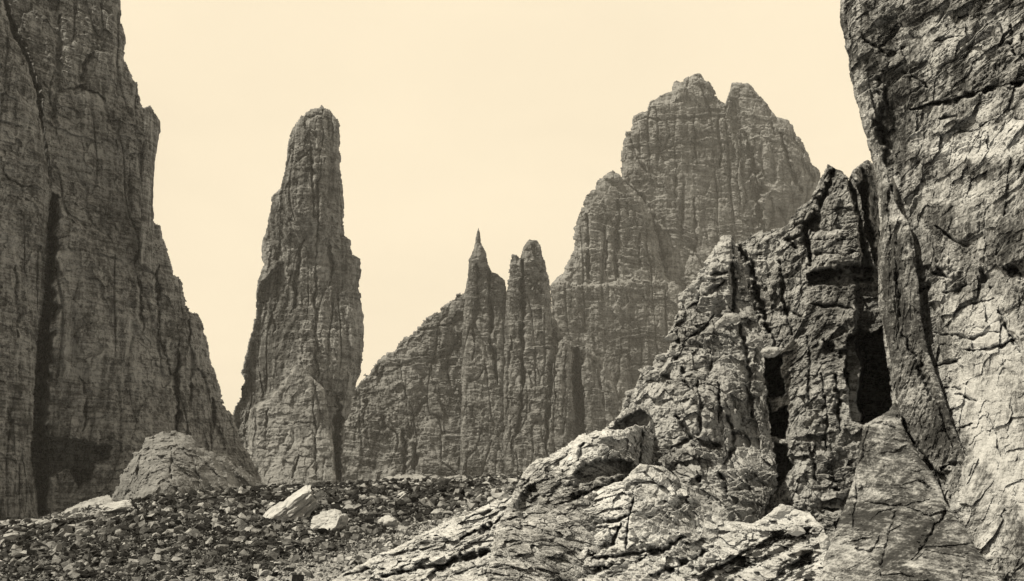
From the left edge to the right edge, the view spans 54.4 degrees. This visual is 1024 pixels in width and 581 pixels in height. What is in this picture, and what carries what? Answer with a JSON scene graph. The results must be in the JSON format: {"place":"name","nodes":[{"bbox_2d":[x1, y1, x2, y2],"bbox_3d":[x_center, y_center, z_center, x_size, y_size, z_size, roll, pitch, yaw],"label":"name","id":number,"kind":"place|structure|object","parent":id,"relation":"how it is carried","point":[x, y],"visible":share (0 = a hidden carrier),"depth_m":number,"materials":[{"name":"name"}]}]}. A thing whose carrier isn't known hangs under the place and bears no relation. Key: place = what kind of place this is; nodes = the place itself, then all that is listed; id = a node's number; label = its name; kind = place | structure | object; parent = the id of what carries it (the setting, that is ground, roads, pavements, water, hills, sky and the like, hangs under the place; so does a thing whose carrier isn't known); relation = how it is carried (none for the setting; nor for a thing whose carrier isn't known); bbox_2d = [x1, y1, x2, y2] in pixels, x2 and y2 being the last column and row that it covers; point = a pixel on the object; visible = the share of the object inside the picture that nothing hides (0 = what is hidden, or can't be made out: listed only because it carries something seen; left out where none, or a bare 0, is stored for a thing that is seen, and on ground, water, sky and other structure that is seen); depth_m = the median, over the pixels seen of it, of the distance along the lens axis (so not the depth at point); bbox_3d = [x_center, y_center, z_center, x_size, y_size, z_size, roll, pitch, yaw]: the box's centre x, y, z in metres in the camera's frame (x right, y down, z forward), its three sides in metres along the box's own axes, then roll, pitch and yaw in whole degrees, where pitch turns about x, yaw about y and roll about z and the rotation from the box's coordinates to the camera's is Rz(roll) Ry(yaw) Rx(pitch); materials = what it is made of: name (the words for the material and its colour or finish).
{"place":"outdoors","nodes":[
{"label":"outdoors","id":0,"kind":"place"},
{"bbox_2d":[0,495,467,580],"bbox_3d":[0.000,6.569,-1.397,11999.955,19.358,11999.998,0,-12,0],"label":"ground","id":1,"kind":"structure","parent":0,"point":[165,558],"depth_m":46.39,"materials":[{"name":"gravel"}]},
{"bbox_2d":[0,551,8,557],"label":"scree stone","id":2,"kind":"object","parent":1,"relation":"on","point":[4,554],"visible":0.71,"depth_m":56.80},
{"bbox_2d":[9,567,16,573],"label":"scree stone","id":3,"kind":"object","parent":1,"relation":"on","point":[13,570],"visible":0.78,"depth_m":47.06,"materials":[{"name":"stone"}]},
{"bbox_2d":[11,550,20,555],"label":"scree stone","id":4,"kind":"object","parent":1,"relation":"on","point":[14,553],"visible":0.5,"depth_m":57.48,"materials":[{"name":"stone"}]},
{"bbox_2d":[21,566,28,573],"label":"scree stone","id":5,"kind":"object","parent":1,"relation":"on","point":[24,570],"visible":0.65,"depth_m":46.88,"materials":[{"name":"stone"}]},
{"bbox_2d":[30,543,40,548],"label":"scree stone","id":6,"kind":"object","parent":1,"relation":"on","point":[33,545],"visible":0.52,"depth_m":62.29,"materials":[{"name":"stone"}]},
{"bbox_2d":[32,551,43,554],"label":"scree stone","id":7,"kind":"object","parent":1,"relation":"on","point":[37,552],"visible":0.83,"depth_m":56.66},
{"bbox_2d":[38,554,52,558],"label":"scree stone","id":8,"kind":"object","parent":1,"relation":"on","point":[41,556],"visible":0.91,"depth_m":55.16,"materials":[{"name":"stone"}]},
{"bbox_2d":[41,540,49,545],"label":"scree stone","id":9,"kind":"object","parent":1,"relation":"on","point":[43,543],"visible":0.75,"depth_m":61.49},
{"bbox_2d":[51,542,61,547],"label":"scree stone","id":10,"kind":"object","parent":1,"relation":"on","point":[54,544],"visible":0.5,"depth_m":59.89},
{"bbox_2d":[52,544,61,551],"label":"scree stone","id":11,"kind":"object","parent":1,"relation":"on","point":[58,547],"visible":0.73,"depth_m":57.43,"materials":[{"name":"stone"}]},
{"bbox_2d":[52,537,61,541],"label":"scree stone","id":12,"kind":"object","parent":1,"relation":"on","point":[57,539],"visible":0.38,"depth_m":65.79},
{"bbox_2d":[51,557,63,563],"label":"scree stone","id":13,"kind":"object","parent":1,"relation":"on","point":[57,560],"visible":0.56,"depth_m":51.42,"materials":[{"name":"stone"}]},
{"bbox_2d":[54,530,67,536],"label":"scree stone","id":14,"kind":"object","parent":1,"relation":"on","point":[62,533],"visible":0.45,"depth_m":70.71,"materials":[{"name":"stone"}]},
{"bbox_2d":[61,560,69,567],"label":"scree stone","id":15,"kind":"object","parent":1,"relation":"on","point":[64,564],"visible":0.41,"depth_m":49.05,"materials":[{"name":"stone"}]},
{"bbox_2d":[63,564,72,571],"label":"scree stone","id":16,"kind":"object","parent":1,"relation":"on","point":[69,566],"visible":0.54,"depth_m":46.58,"materials":[{"name":"stone"}]},
{"bbox_2d":[67,569,76,576],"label":"scree stone","id":17,"kind":"object","parent":1,"relation":"on","point":[72,571],"visible":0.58,"depth_m":44.06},
{"bbox_2d":[70,573,79,577],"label":"scree stone","id":18,"kind":"object","parent":1,"relation":"on","point":[74,575],"visible":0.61,"depth_m":43.22,"materials":[{"name":"stone"}]},
{"bbox_2d":[70,539,82,546],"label":"scree stone","id":19,"kind":"object","parent":1,"relation":"on","point":[79,542],"visible":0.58,"depth_m":59.15,"materials":[{"name":"stone"}]},
{"bbox_2d":[75,532,82,540],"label":"scree stone","id":20,"kind":"object","parent":1,"relation":"on","point":[78,536],"visible":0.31,"depth_m":63.02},
{"bbox_2d":[75,526,87,530],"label":"scree stone","id":21,"kind":"object","parent":1,"relation":"on","point":[78,527],"visible":0.46,"depth_m":72.64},
{"bbox_2d":[61,495,112,512],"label":"talus fan","id":22,"kind":"object","parent":1,"relation":"on","point":[105,499],"visible":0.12,"depth_m":179.20},
{"bbox_2d":[93,518,102,525],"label":"scree stone","id":23,"kind":"object","parent":1,"relation":"on","point":[97,522],"visible":0.65,"depth_m":74.00,"materials":[{"name":"stone"}]},
{"bbox_2d":[98,528,105,531],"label":"scree stone","id":24,"kind":"object","parent":1,"relation":"on","point":[102,530],"visible":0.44,"depth_m":67.07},
{"bbox_2d":[99,534,106,541],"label":"scree stone","id":25,"kind":"object","parent":1,"relation":"on","point":[103,537],"visible":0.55,"depth_m":59.24,"materials":[{"name":"stone"}]},
{"bbox_2d":[107,534,112,542],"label":"scree stone","id":26,"kind":"object","parent":1,"relation":"on","point":[110,538],"visible":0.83,"depth_m":58.62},
{"bbox_2d":[107,566,116,571],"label":"scree stone","id":27,"kind":"object","parent":1,"relation":"on","point":[112,568],"visible":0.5,"depth_m":44.88,"materials":[{"name":"stone"}]},
{"bbox_2d":[116,530,126,535],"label":"scree stone","id":28,"kind":"object","parent":1,"relation":"on","point":[121,532],"visible":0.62,"depth_m":63.71,"materials":[{"name":"stone"}]},
{"bbox_2d":[119,543,129,549],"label":"scree stone","id":29,"kind":"object","parent":1,"relation":"on","point":[125,546],"visible":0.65,"depth_m":54.26,"materials":[{"name":"stone"}]},
{"bbox_2d":[119,550,129,556],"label":"scree stone","id":30,"kind":"object","parent":1,"relation":"on","point":[125,553],"visible":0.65,"depth_m":50.83,"materials":[{"name":"stone"}]},
{"bbox_2d":[0,0,262,520],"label":"cliff","id":31,"kind":"structure","parent":1,"relation":"on","point":[106,368],"depth_m":262.56,"materials":[{"name":"stone"}]},
{"bbox_2d":[129,563,136,568],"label":"scree stone","id":32,"kind":"object","parent":1,"relation":"on","point":[132,565],"visible":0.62,"depth_m":45.36,"materials":[{"name":"stone"}]},
{"bbox_2d":[128,558,139,563],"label":"scree stone","id":33,"kind":"object","parent":1,"relation":"on","point":[133,560],"visible":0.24,"depth_m":48.15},
{"bbox_2d":[134,515,139,522],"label":"scree stone","id":34,"kind":"object","parent":1,"relation":"on","point":[136,518],"visible":0.24,"depth_m":71.70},
{"bbox_2d":[132,577,142,580],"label":"scree stone","id":35,"kind":"object","parent":1,"relation":"on","point":[136,578],"visible":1,"depth_m":41.02,"materials":[{"name":"stone"}]},
{"bbox_2d":[137,520,145,526],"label":"scree stone","id":36,"kind":"object","parent":1,"relation":"on","point":[141,523],"visible":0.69,"depth_m":67.67,"materials":[{"name":"stone"}]},
{"bbox_2d":[139,526,148,532],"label":"scree stone","id":37,"kind":"object","parent":1,"relation":"on","point":[143,529],"visible":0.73,"depth_m":63.21,"materials":[{"name":"stone"}]},
{"bbox_2d":[140,557,152,562],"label":"scree stone","id":38,"kind":"object","parent":1,"relation":"on","point":[144,560],"visible":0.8,"depth_m":47.69,"materials":[{"name":"stone"}]},
{"bbox_2d":[152,554,162,560],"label":"scree stone","id":39,"kind":"object","parent":1,"relation":"on","point":[157,557],"visible":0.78,"depth_m":49.01,"materials":[{"name":"stone"}]},
{"bbox_2d":[155,548,165,553],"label":"scree stone","id":40,"kind":"object","parent":1,"relation":"on","point":[157,550],"visible":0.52,"depth_m":50.74,"materials":[{"name":"stone"}]},
{"bbox_2d":[157,528,164,533],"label":"scree stone","id":41,"kind":"object","parent":1,"relation":"on","point":[160,530],"visible":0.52,"depth_m":61.57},
{"bbox_2d":[171,557,183,561],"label":"scree stone","id":42,"kind":"object","parent":1,"relation":"on","point":[176,559],"visible":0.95,"depth_m":47.73,"materials":[{"name":"stone"}]},
{"bbox_2d":[174,526,182,530],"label":"scree stone","id":43,"kind":"object","parent":1,"relation":"on","point":[179,528],"visible":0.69,"depth_m":62.51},
{"bbox_2d":[173,543,184,547],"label":"scree stone","id":44,"kind":"object","parent":1,"relation":"on","point":[176,544],"visible":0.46,"depth_m":53.19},
{"bbox_2d":[178,535,188,542],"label":"scree stone","id":45,"kind":"object","parent":1,"relation":"on","point":[182,538],"visible":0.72,"depth_m":57.35,"materials":[{"name":"stone"}]},
{"bbox_2d":[182,547,188,552],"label":"scree stone","id":46,"kind":"object","parent":1,"relation":"on","point":[185,549],"visible":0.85,"depth_m":49.90,"materials":[{"name":"stone"}]},
{"bbox_2d":[112,430,260,501],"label":"rock mound","id":47,"kind":"object","parent":1,"relation":"on","point":[175,461],"visible":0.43,"depth_m":201.60,"materials":[{"name":"stone"}]},
{"bbox_2d":[185,575,195,580],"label":"scree stone","id":48,"kind":"object","parent":1,"relation":"on","point":[190,578],"visible":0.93,"depth_m":38.52,"materials":[{"name":"stone"}]},
{"bbox_2d":[187,529,201,535],"bbox_3d":[-19.038,14.616,59.730,0.679,0.324,0.734,26,16,21],"label":"scree stone","id":49,"kind":"object","parent":1,"relation":"on","point":[193,531],"visible":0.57,"depth_m":59.69,"materials":[{"name":"stone"}]},
{"bbox_2d":[194,509,203,513],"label":"scree stone","id":50,"kind":"object","parent":1,"relation":"on","point":[199,511],"visible":0.54,"depth_m":71.79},
{"bbox_2d":[196,513,203,519],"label":"scree stone","id":51,"kind":"object","parent":1,"relation":"on","point":[199,516],"visible":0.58,"depth_m":67.89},
{"bbox_2d":[198,557,208,564],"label":"scree stone","id":52,"kind":"object","parent":1,"relation":"on","point":[204,560],"visible":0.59,"depth_m":45.47,"materials":[{"name":"stone"}]},
{"bbox_2d":[202,502,209,507],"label":"scree stone","id":53,"kind":"object","parent":1,"relation":"on","point":[205,504],"visible":0.41,"depth_m":76.52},
{"bbox_2d":[203,569,216,573],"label":"scree stone","id":54,"kind":"object","parent":1,"relation":"on","point":[210,571],"visible":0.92,"depth_m":42.05,"materials":[{"name":"stone"}]},
{"bbox_2d":[206,551,217,556],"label":"scree stone","id":55,"kind":"object","parent":1,"relation":"on","point":[208,554],"visible":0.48,"depth_m":48.53,"materials":[{"name":"stone"}]},
{"bbox_2d":[214,571,224,577],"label":"scree stone","id":56,"kind":"object","parent":1,"relation":"on","point":[221,573],"visible":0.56,"depth_m":39.05,"materials":[{"name":"stone"}]},
{"bbox_2d":[214,523,225,529],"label":"scree stone","id":57,"kind":"object","parent":1,"relation":"on","point":[222,526],"visible":0.5,"depth_m":63.38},
{"bbox_2d":[220,546,227,552],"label":"scree stone","id":58,"kind":"object","parent":1,"relation":"on","point":[223,549],"visible":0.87,"depth_m":49.54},
{"bbox_2d":[221,499,231,506],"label":"scree stone","id":59,"kind":"object","parent":1,"relation":"on","point":[227,502],"visible":0.5,"depth_m":75.45,"materials":[{"name":"stone"}]},
{"bbox_2d":[225,507,232,513],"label":"scree stone","id":60,"kind":"object","parent":1,"relation":"on","point":[229,509],"visible":0.62,"depth_m":71.44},
{"bbox_2d":[235,518,246,525],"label":"scree stone","id":61,"kind":"object","parent":1,"relation":"on","point":[240,522],"visible":0.62,"depth_m":64.36,"materials":[{"name":"stone"}]},
{"bbox_2d":[237,512,246,519],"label":"scree stone","id":62,"kind":"object","parent":1,"relation":"on","point":[241,515],"visible":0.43,"depth_m":68.82,"materials":[{"name":"stone"}]},
{"bbox_2d":[237,526,247,530],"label":"scree stone","id":63,"kind":"object","parent":1,"relation":"on","point":[240,528],"visible":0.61,"depth_m":62.43,"materials":[{"name":"stone"}]},
{"bbox_2d":[239,549,249,556],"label":"scree stone","id":64,"kind":"object","parent":1,"relation":"on","point":[243,552],"visible":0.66,"depth_m":47.27,"materials":[{"name":"stone"}]},
{"bbox_2d":[251,528,261,532],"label":"scree stone","id":65,"kind":"object","parent":1,"relation":"on","point":[253,530],"visible":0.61,"depth_m":59.77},
{"bbox_2d":[0,473,522,580],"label":"scree rubble","id":66,"kind":"object","parent":1,"relation":"on","point":[473,493],"visible":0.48,"depth_m":63.68,"materials":[{"name":"gravel"}]},
{"bbox_2d":[3,532,18,540],"bbox_3d":[-32.248,15.836,64.143,0.905,0.542,0.795,0,-12,0],"label":"boulder","id":67,"kind":"object","parent":66,"relation":"on","point":[11,536],"visible":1,"depth_m":63.93,"materials":[{"name":"stone"}]},
{"bbox_2d":[35,519,51,524],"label":"boulder","id":68,"kind":"object","parent":66,"relation":"on","point":[38,522],"visible":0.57,"depth_m":85.41,"materials":[{"name":"stone"}]},
{"bbox_2d":[76,528,89,535],"bbox_3d":[-27.718,15.574,64.177,0.888,0.501,0.532,5,-13,-23],"label":"boulder","id":69,"kind":"object","parent":66,"relation":"on","point":[82,531],"visible":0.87,"depth_m":64.01,"materials":[{"name":"stone"}]},
{"bbox_2d":[102,499,131,513],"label":"boulder","id":70,"kind":"object","parent":66,"relation":"on","point":[118,506],"visible":0.97,"depth_m":85.47,"materials":[{"name":"stone"}]},
{"bbox_2d":[378,515,398,526],"bbox_3d":[-7.494,13.993,60.385,1.334,0.690,1.125,0,-12,0],"label":"boulder","id":71,"kind":"object","parent":66,"relation":"on","point":[388,520],"visible":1,"depth_m":60.11,"materials":[{"name":"stone"}]},
{"bbox_2d":[430,509,442,514],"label":"boulder","id":72,"kind":"object","parent":66,"relation":"on","point":[436,511],"visible":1,"depth_m":68.16,"materials":[{"name":"stone"}]},
{"bbox_2d":[266,549,278,556],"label":"scree stone","id":73,"kind":"object","parent":1,"relation":"on","point":[270,552],"visible":0.55,"depth_m":46.27,"materials":[{"name":"stone"}]},
{"bbox_2d":[269,555,277,560],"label":"scree stone","id":74,"kind":"object","parent":1,"relation":"on","point":[273,557],"visible":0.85,"depth_m":44.84,"materials":[{"name":"stone"}]},
{"bbox_2d":[273,524,282,530],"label":"scree stone","id":75,"kind":"object","parent":1,"relation":"on","point":[278,527],"visible":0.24,"depth_m":61.72,"materials":[{"name":"stone"}]},
{"bbox_2d":[274,546,284,554],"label":"scree stone","id":76,"kind":"object","parent":1,"relation":"on","point":[278,550],"visible":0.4,"depth_m":47.11,"materials":[{"name":"stone"}]},
{"bbox_2d":[279,557,288,563],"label":"scree stone","id":77,"kind":"object","parent":1,"relation":"on","point":[282,561],"visible":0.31,"depth_m":42.94,"materials":[{"name":"stone"}]},
{"bbox_2d":[281,539,291,543],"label":"scree stone","id":78,"kind":"object","parent":1,"relation":"on","point":[286,541],"visible":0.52,"depth_m":52.23,"materials":[{"name":"stone"}]},
{"bbox_2d":[281,517,292,522],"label":"scree stone","id":79,"kind":"object","parent":1,"relation":"on","point":[284,519],"visible":0.77,"depth_m":65.94,"materials":[{"name":"stone"}]},
{"bbox_2d":[263,485,316,518],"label":"boulder","id":80,"kind":"object","parent":1,"relation":"on","point":[301,502],"visible":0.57,"depth_m":67.55,"materials":[{"name":"stone"}]},
{"bbox_2d":[288,554,298,561],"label":"scree stone","id":81,"kind":"object","parent":1,"relation":"on","point":[294,558],"visible":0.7,"depth_m":44.40,"materials":[{"name":"stone"}]},
{"bbox_2d":[233,105,363,486],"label":"rock tower","id":82,"kind":"structure","parent":1,"relation":"on","point":[301,371],"depth_m":535.16,"materials":[{"name":"stone"}]},
{"bbox_2d":[302,539,311,543],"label":"scree stone","id":83,"kind":"object","parent":1,"relation":"on","point":[306,541],"visible":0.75,"depth_m":50.74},
{"bbox_2d":[321,542,328,549],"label":"scree stone","id":84,"kind":"object","parent":1,"relation":"on","point":[324,545],"visible":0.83,"depth_m":47.97,"materials":[{"name":"stone"}]},
{"bbox_2d":[310,509,348,529],"bbox_3d":[-11.126,14.081,60.442,2.101,1.616,1.798,-4,-13,19],"label":"boulder","id":85,"kind":"object","parent":1,"relation":"on","point":[331,519],"visible":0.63,"depth_m":59.99,"materials":[{"name":"stone"}]},
{"bbox_2d":[343,504,352,509],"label":"scree stone","id":86,"kind":"object","parent":1,"relation":"on","point":[348,506],"visible":0.55,"depth_m":73.22,"materials":[{"name":"stone"}]},
{"bbox_2d":[344,530,354,535],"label":"scree stone","id":87,"kind":"object","parent":1,"relation":"on","point":[349,533],"visible":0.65,"depth_m":54.66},
{"bbox_2d":[351,534,362,540],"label":"scree stone","id":88,"kind":"object","parent":1,"relation":"on","point":[355,537],"visible":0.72,"depth_m":53.36,"materials":[{"name":"stone"}]},
{"bbox_2d":[353,503,360,508],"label":"scree stone","id":89,"kind":"object","parent":1,"relation":"on","point":[357,506],"visible":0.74,"depth_m":73.66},
{"bbox_2d":[375,497,381,502],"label":"scree stone","id":90,"kind":"object","parent":1,"relation":"on","point":[378,500],"visible":0.61,"depth_m":77.92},
{"bbox_2d":[380,474,465,480],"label":"talus fan","id":91,"kind":"object","parent":1,"relation":"on","point":[413,476],"visible":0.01,"depth_m":629.86},
{"bbox_2d":[425,500,434,506],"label":"scree stone","id":92,"kind":"object","parent":1,"relation":"on","point":[429,503],"visible":0.54,"depth_m":74.80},
{"bbox_2d":[341,228,622,481],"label":"pinnacle ridge","id":93,"kind":"structure","parent":1,"relation":"on","point":[485,373],"depth_m":688.80,"materials":[{"name":"stone"}]},
{"bbox_2d":[333,405,826,580],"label":"rock shelf","id":94,"kind":"object","parent":1,"relation":"on","point":[612,501],"visible":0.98,"depth_m":37.97,"materials":[{"name":"stone"}]},
{"bbox_2d":[621,160,897,549],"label":"rock crag","id":95,"kind":"structure","parent":1,"relation":"on","point":[745,431],"depth_m":52.17,"materials":[{"name":"stone"}]},
{"bbox_2d":[625,389,633,395],"bbox_3d":[6.072,5.248,51.307,0.542,0.386,0.525,0,-12,0],"label":"loose block","id":96,"kind":"object","parent":95,"relation":"on","point":[628,392],"depth_m":51.15,"materials":[{"name":"stone"}]},
{"bbox_2d":[638,368,644,373],"bbox_3d":[6.802,4.242,51.610,0.462,0.444,0.530,-11,-16,42],"label":"loose block","id":97,"kind":"object","parent":95,"relation":"on","point":[641,370],"depth_m":51.51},
{"bbox_2d":[643,374,651,379],"bbox_3d":[6.923,4.446,50.917,0.386,0.314,0.428,-8,-15,35],"label":"loose block","id":98,"kind":"object","parent":95,"relation":"on","point":[646,377],"depth_m":50.79,"materials":[{"name":"stone"}]},
{"bbox_2d":[655,354,664,359],"bbox_3d":[7.689,3.468,51.671,0.593,0.319,0.497,0,-12,0],"label":"loose block","id":99,"kind":"object","parent":95,"relation":"on","point":[660,357],"depth_m":51.51,"materials":[{"name":"stone"}]},
{"bbox_2d":[665,333,677,340],"bbox_3d":[8.397,2.452,52.397,0.713,0.416,0.457,0,-12,0],"label":"loose block","id":100,"kind":"object","parent":95,"relation":"on","point":[671,336],"depth_m":52.27,"materials":[{"name":"stone"}]},
{"bbox_2d":[678,294,686,301],"bbox_3d":[9.206,0.413,53.750,0.480,0.419,0.422,-8,-14,34],"label":"loose block","id":101,"kind":"object","parent":95,"relation":"on","point":[681,297],"depth_m":53.63,"materials":[{"name":"stone"}]},
{"bbox_2d":[760,347,781,357],"bbox_3d":[12.627,2.991,48.343,1.190,0.592,0.691,0,-12,0],"label":"chockstone","id":102,"kind":"object","parent":95,"relation":"on","point":[768,352],"visible":1,"depth_m":48.09,"materials":[{"name":"stone"}]},
{"bbox_2d":[120,0,872,413],"label":"sky","id":103,"kind":"structure","parent":0,"point":[456,118],"materials":[{"name":"beige"}]},
{"bbox_2d":[550,73,819,406],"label":"mountain peak","id":104,"kind":"structure","parent":0,"point":[703,168],"depth_m":1038.10,"materials":[{"name":"stone"}]},
{"bbox_2d":[768,504,793,518],"bbox_3d":[10.159,8.341,37.547,0.998,0.565,0.802,0,-12,0],"label":"boulder","id":105,"kind":"object","parent":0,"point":[780,511],"visible":1,"depth_m":37.29,"materials":[{"name":"stone"}]},
{"bbox_2d":[787,526,805,535],"bbox_3d":[9.292,7.880,32.607,0.627,0.348,0.490,0,-12,0],"label":"boulder","id":106,"kind":"object","parent":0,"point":[795,530],"visible":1,"depth_m":32.48,"materials":[{"name":"stone"}]},
{"bbox_2d":[818,533,829,549],"bbox_3d":[9.916,7.941,31.551,0.351,0.524,0.364,0,-12,0],"label":"boulder","id":107,"kind":"object","parent":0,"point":[824,540],"visible":1,"depth_m":31.44,"materials":[{"name":"stone"}]},
{"bbox_2d":[820,0,1023,580],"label":"cliff","id":108,"kind":"structure","parent":0,"point":[936,492],"depth_m":41.97,"materials":[{"name":"stone"}]}
]}

